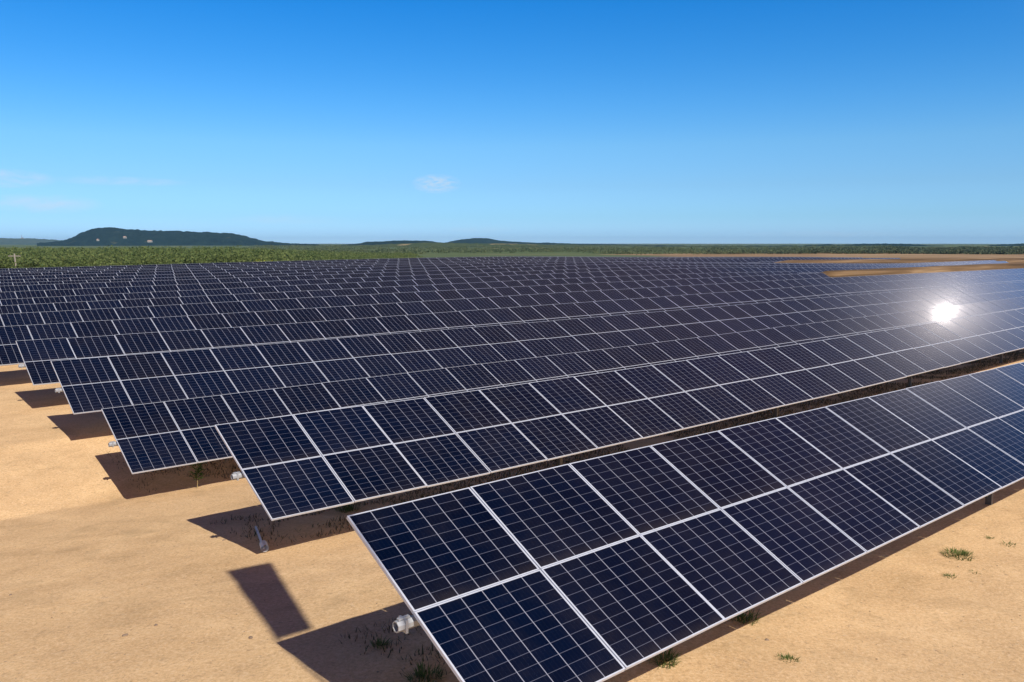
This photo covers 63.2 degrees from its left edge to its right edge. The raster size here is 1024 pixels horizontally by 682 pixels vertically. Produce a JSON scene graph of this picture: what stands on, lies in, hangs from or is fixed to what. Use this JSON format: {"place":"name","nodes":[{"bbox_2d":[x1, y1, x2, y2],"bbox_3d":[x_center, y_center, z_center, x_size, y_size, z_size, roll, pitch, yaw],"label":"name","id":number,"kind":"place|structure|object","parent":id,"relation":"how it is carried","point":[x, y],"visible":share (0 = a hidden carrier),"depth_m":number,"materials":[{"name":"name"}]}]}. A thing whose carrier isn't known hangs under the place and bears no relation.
{"place":"outdoors","nodes":[
{"label":"outdoors","id":0,"kind":"place"},
{"bbox_2d":[0,238,61,244],"bbox_3d":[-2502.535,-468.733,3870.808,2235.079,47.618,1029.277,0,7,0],"label":"hill","id":1,"kind":"structure","parent":0,"point":[18,241],"depth_m":3568.33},
{"bbox_2d":[37,227,318,245],"bbox_3d":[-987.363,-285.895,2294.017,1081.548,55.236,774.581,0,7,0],"label":"hill","id":2,"kind":"structure","parent":0,"point":[109,236],"depth_m":2055.73,"materials":[{"name":"leaves"},{"name":"green plant"},{"name":"soil"}]},
{"bbox_2d":[343,240,441,245],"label":"hill","id":3,"kind":"structure","parent":0,"point":[389,242],"depth_m":1997.38,"materials":[{"name":"green plant"}]},
{"bbox_2d":[349,242,651,247],"bbox_3d":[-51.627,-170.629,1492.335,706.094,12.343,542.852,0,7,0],"label":"hill","id":4,"kind":"structure","parent":0,"point":[426,245],"depth_m":1396.67,"materials":[{"name":"green plant"}]},
{"bbox_2d":[0,244,1023,681],"bbox_3d":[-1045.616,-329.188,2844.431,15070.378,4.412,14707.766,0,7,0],"label":"ground","id":5,"kind":"structure","parent":0,"point":[66,500],"depth_m":15.89,"materials":[{"name":"beige sand"}]},
{"bbox_2d":[189,462,204,487],"bbox_3d":[-10.120,4.289,26.620,0.603,0.946,0.587,6,9,42],"label":"weed","id":6,"kind":"object","parent":5,"relation":"on","point":[197,470],"visible":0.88,"depth_m":26.60,"materials":[{"name":"green plant"}]},
{"bbox_2d":[0,245,422,268],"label":"woodland","id":7,"kind":"object","parent":5,"relation":"on","point":[33,257],"visible":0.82,"depth_m":161.73,"materials":[{"name":"green plant"}]},
{"bbox_2d":[255,526,268,551],"bbox_3d":[-5.819,4.528,19.315,0.210,0.475,2.491,-2,7,-19],"label":"post","id":8,"kind":"object","parent":5,"relation":"on","point":[262,543],"visible":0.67,"depth_m":18.31,"materials":[{"name":"white metal"}]},
{"bbox_2d":[0,256,560,270],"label":"solar panel row","id":9,"kind":"object","parent":5,"relation":"on","point":[239,263],"visible":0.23,"depth_m":119.21,"materials":[{"name":"blue glass"}]},
{"bbox_2d":[336,502,363,512],"bbox_3d":[-4.333,4.370,21.977,0.980,0.252,1.015,0,7,0],"label":"grass tuft","id":10,"kind":"object","parent":5,"relation":"on","point":[348,508],"visible":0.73,"depth_m":21.94,"materials":[{"name":"green plant"}]},
{"bbox_2d":[0,258,729,276],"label":"solar panel row","id":11,"kind":"object","parent":5,"relation":"on","point":[65,273],"visible":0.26,"depth_m":104.75,"materials":[{"name":"blue glass"}]},
{"bbox_2d":[0,259,759,279],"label":"solar panel row","id":12,"kind":"object","parent":5,"relation":"on","point":[324,267],"visible":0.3,"depth_m":102.61,"materials":[{"name":"blue glass"}]},
{"bbox_2d":[368,635,392,649],"bbox_3d":[-2.017,4.609,12.675,0.423,0.115,0.403,2,7,17],"label":"grass tuft","id":13,"kind":"object","parent":5,"relation":"on","point":[378,642],"visible":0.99,"depth_m":12.70,"materials":[{"name":"green plant"}]},
{"bbox_2d":[0,271,799,313],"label":"solar panel row","id":14,"kind":"object","parent":5,"relation":"on","point":[42,307],"visible":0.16,"depth_m":64.89,"materials":[{"name":"blue glass"}]},
{"bbox_2d":[0,273,830,326],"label":"solar panel row","id":15,"kind":"object","parent":5,"relation":"on","point":[32,318],"visible":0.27,"depth_m":58.03,"materials":[{"name":"blue glass"}]},
{"bbox_2d":[403,661,450,681],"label":"grass tuft","id":16,"kind":"object","parent":5,"relation":"on","point":[419,672],"visible":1,"depth_m":11.52,"materials":[{"name":"green plant"}]},
{"bbox_2d":[0,257,861,271],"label":"solar panel row","id":17,"kind":"object","parent":5,"relation":"on","point":[356,262],"visible":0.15,"depth_m":123.31,"materials":[{"name":"blue glass"}]},
{"bbox_2d":[0,257,899,273],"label":"solar panel row","id":18,"kind":"object","parent":5,"relation":"on","point":[767,260],"visible":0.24,"depth_m":129.10,"materials":[{"name":"blue glass"}]},
{"bbox_2d":[0,267,901,311],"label":"solar panel row","id":19,"kind":"object","parent":5,"relation":"on","point":[205,292],"visible":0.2,"depth_m":75.85,"materials":[{"name":"blue glass"}]},
{"bbox_2d":[0,265,926,298],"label":"solar panel row","id":20,"kind":"object","parent":5,"relation":"on","point":[65,292],"visible":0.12,"depth_m":75.10,"materials":[{"name":"blue glass"}]},
{"bbox_2d":[0,260,994,282],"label":"solar panel row","id":21,"kind":"object","parent":5,"relation":"on","point":[237,273],"visible":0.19,"depth_m":96.21,"materials":[{"name":"blue glass"}]},
{"bbox_2d":[0,261,1005,285],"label":"solar panel row","id":22,"kind":"object","parent":5,"relation":"on","point":[307,273],"visible":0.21,"depth_m":93.93,"materials":[{"name":"blue glass"}]},
{"bbox_2d":[0,262,1007,291],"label":"solar panel row","id":23,"kind":"object","parent":5,"relation":"on","point":[12,288],"visible":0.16,"depth_m":86.12,"materials":[{"name":"blue glass"}]},
{"bbox_2d":[0,268,1023,365],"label":"solar panel row","id":24,"kind":"object","parent":5,"relation":"on","point":[10,336],"visible":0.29,"depth_m":52.93,"materials":[{"name":"blue glass"}]},
{"bbox_2d":[16,274,1023,385],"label":"solar panel row","id":25,"kind":"object","parent":5,"relation":"on","point":[38,356],"visible":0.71,"depth_m":46.82,"materials":[{"name":"blue glass"}]},
{"bbox_2d":[51,282,1023,413],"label":"solar panel row","id":26,"kind":"object","parent":5,"relation":"on","point":[95,384],"visible":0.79,"depth_m":39.27,"materials":[{"name":"blue glass"}]},
{"bbox_2d":[101,297,1023,473],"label":"solar panel row","id":27,"kind":"object","parent":5,"relation":"on","point":[148,437],"visible":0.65,"depth_m":33.34,"materials":[{"name":"blue glass"}]},
{"bbox_2d":[109,349,1023,681],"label":"undergrowth","id":28,"kind":"object","parent":5,"relation":"on","point":[883,391],"visible":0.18,"depth_m":28.88,"materials":[{"name":"green plant"}]},
{"bbox_2d":[245,244,895,254],"bbox_3d":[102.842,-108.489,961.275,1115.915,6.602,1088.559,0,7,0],"label":"scrubland","id":29,"kind":"structure","parent":5,"relation":"on","point":[643,249],"depth_m":591.72,"materials":[{"name":"green plant"}]},
{"bbox_2d":[214,308,1023,520],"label":"solar panel row","id":30,"kind":"object","parent":5,"relation":"on","point":[297,464],"visible":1,"depth_m":24.07,"materials":[{"name":"blue glass"}]},
{"bbox_2d":[645,647,684,668],"bbox_3d":[2.161,4.494,11.853,0.704,0.180,0.644,-6,9,-42],"label":"grass tuft","id":31,"kind":"object","parent":5,"relation":"on","point":[666,655],"visible":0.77,"depth_m":11.84,"materials":[{"name":"green plant"}]},
{"bbox_2d":[346,362,1023,681],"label":"solar panel row","id":32,"kind":"object","parent":5,"relation":"on","point":[601,568],"visible":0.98,"depth_m":12.17,"materials":[{"name":"blue glass"}]},
{"bbox_2d":[733,609,762,625],"bbox_3d":[3.800,4.510,13.636,0.721,0.180,0.724,-3,8,-27],"label":"grass tuft","id":33,"kind":"object","parent":5,"relation":"on","point":[743,615],"visible":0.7,"depth_m":13.64,"materials":[{"name":"green plant"}]},
{"bbox_2d":[776,652,799,663],"bbox_3d":[4.037,4.665,12.182,0.339,0.063,0.400,-6,9,-40],"label":"grass tuft","id":34,"kind":"object","parent":5,"relation":"on","point":[788,656],"visible":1,"depth_m":12.24,"materials":[{"name":"green plant"}]},
{"bbox_2d":[703,245,1023,253],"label":"treeline","id":35,"kind":"object","parent":5,"relation":"on","point":[956,250],"visible":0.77,"depth_m":452.84,"materials":[{"name":"green plant"}]},
{"bbox_2d":[939,547,977,560],"bbox_3d":[9.385,4.484,17.520,0.796,0.117,0.738,0,7,0],"label":"grass tuft","id":36,"kind":"object","parent":5,"relation":"on","point":[962,552],"visible":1,"depth_m":17.55,"materials":[{"name":"green plant"}]},
{"bbox_2d":[0,0,1023,243],"label":"sky","id":37,"kind":"structure","parent":0,"point":[283,121],"materials":[{"name":"blue"}]},
{"bbox_2d":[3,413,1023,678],"bbox_3d":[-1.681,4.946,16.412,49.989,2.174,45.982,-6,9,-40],"label":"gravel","id":38,"kind":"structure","parent":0,"point":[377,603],"depth_m":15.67,"materials":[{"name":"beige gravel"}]},
{"bbox_2d":[445,238,632,244],"bbox_3d":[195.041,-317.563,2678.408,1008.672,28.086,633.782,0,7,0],"label":"hill","id":39,"kind":"structure","parent":0,"point":[480,240],"depth_m":2554.54,"materials":[{"name":"green plant"}]},
{"bbox_2d":[622,243,1023,246],"bbox_3d":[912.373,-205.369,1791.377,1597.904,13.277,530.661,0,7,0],"label":"hill","id":40,"kind":"structure","parent":0,"point":[886,244],"depth_m":1711.84,"materials":[{"name":"green plant"}]}
]}

